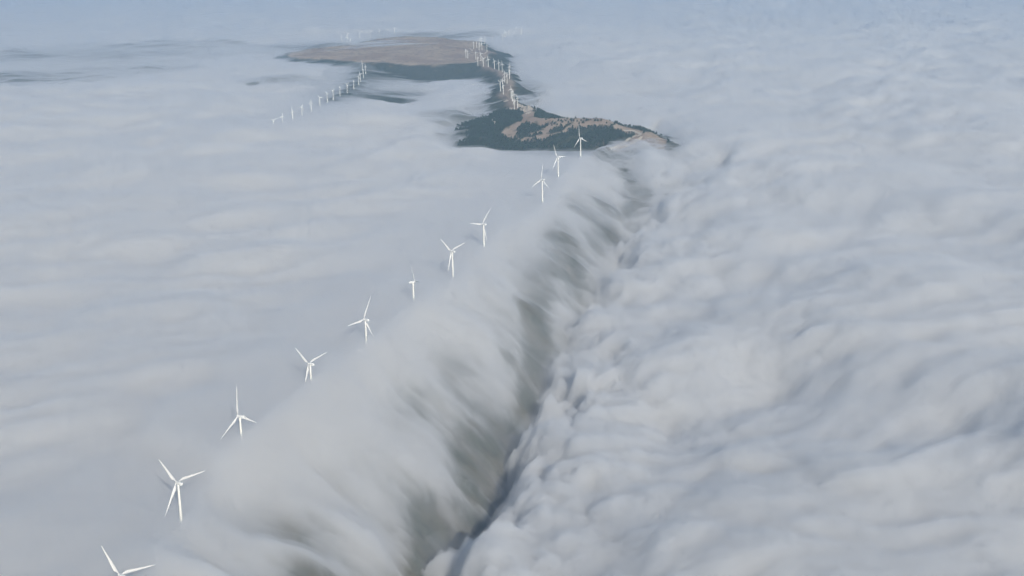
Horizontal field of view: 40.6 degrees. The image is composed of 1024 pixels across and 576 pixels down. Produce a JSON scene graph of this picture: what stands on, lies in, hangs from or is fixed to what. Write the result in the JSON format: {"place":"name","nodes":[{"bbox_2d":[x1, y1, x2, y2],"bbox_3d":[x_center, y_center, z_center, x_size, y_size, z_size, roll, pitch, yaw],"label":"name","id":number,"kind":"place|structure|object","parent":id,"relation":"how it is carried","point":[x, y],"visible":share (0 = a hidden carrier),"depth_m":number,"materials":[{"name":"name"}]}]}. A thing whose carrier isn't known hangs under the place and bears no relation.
{"place":"outdoors","nodes":[
{"label":"outdoors","id":0,"kind":"place"},
{"bbox_2d":[0,0,1023,575],"bbox_3d":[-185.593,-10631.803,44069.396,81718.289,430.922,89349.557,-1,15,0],"label":"ground","id":1,"kind":"structure","parent":0,"point":[760,312],"depth_m":3490.40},
{"bbox_2d":[101,546,152,575],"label":"wind turbine","id":2,"kind":"object","parent":1,"relation":"on","point":[115,569],"visible":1,"depth_m":1487.20,"materials":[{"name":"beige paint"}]},
{"bbox_2d":[159,460,203,543],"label":"wind turbine","id":3,"kind":"object","parent":1,"relation":"on","point":[182,540],"visible":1,"depth_m":1742.33,"materials":[{"name":"metal"}]},
{"bbox_2d":[221,388,256,469],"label":"wind turbine","id":4,"kind":"object","parent":1,"relation":"on","point":[241,441],"visible":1,"depth_m":1975.18,"materials":[{"name":"metal"}]},
{"bbox_2d":[296,349,326,412],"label":"wind turbine","id":5,"kind":"object","parent":1,"relation":"on","point":[310,364],"visible":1,"depth_m":2207.44,"materials":[{"name":"metal"}]},
{"bbox_2d":[348,297,373,363],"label":"wind turbine","id":6,"kind":"object","parent":1,"relation":"on","point":[366,323],"visible":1,"depth_m":2451.11,"materials":[{"name":"metal"}]},
{"bbox_2d":[409,264,418,322],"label":"wind turbine","id":7,"kind":"object","parent":1,"relation":"on","point":[413,285],"visible":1,"depth_m":2706.23,"materials":[{"name":"metal"}]},
{"bbox_2d":[442,241,463,287],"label":"wind turbine","id":8,"kind":"object","parent":1,"relation":"on","point":[452,251],"visible":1,"depth_m":2953.59,"materials":[{"name":"metal"}]},
{"bbox_2d":[470,210,489,257],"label":"wind turbine","id":9,"kind":"object","parent":1,"relation":"on","point":[483,224],"visible":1,"depth_m":3218.72,"materials":[{"name":"metal"}]},
{"bbox_2d":[520,105,532,111],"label":"rock outcrop","id":10,"kind":"object","parent":1,"relation":"on","point":[526,108],"visible":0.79,"depth_m":5304.75,"materials":[{"name":"stone"}]},
{"bbox_2d":[532,167,548,208],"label":"wind turbine","id":11,"kind":"object","parent":1,"relation":"on","point":[543,180],"visible":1,"depth_m":3763.48,"materials":[{"name":"metal"}]},
{"bbox_2d":[553,148,564,183],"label":"wind turbine","id":12,"kind":"object","parent":1,"relation":"on","point":[558,157],"visible":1,"depth_m":4120.35,"materials":[{"name":"metal"}]},
{"bbox_2d":[455,106,669,150],"bbox_3d":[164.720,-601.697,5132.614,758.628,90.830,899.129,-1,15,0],"label":"forest","id":13,"kind":"object","parent":1,"relation":"on","point":[506,121],"visible":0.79,"depth_m":4896.13,"materials":[{"name":"green plant"}]},
{"bbox_2d":[574,134,584,162],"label":"wind turbine","id":14,"kind":"object","parent":1,"relation":"on","point":[580,147],"visible":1,"depth_m":4480.44,"materials":[{"name":"metal"}]},
{"bbox_2d":[609,130,641,149],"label":"dirt road","id":15,"kind":"structure","parent":0,"point":[619,144],"depth_m":4784.39,"materials":[{"name":"beige soil"}]},
{"bbox_2d":[624,136,642,146],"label":"dirt road","id":16,"kind":"structure","parent":0,"point":[639,138],"depth_m":4768.58,"materials":[{"name":"beige soil"}]}
]}

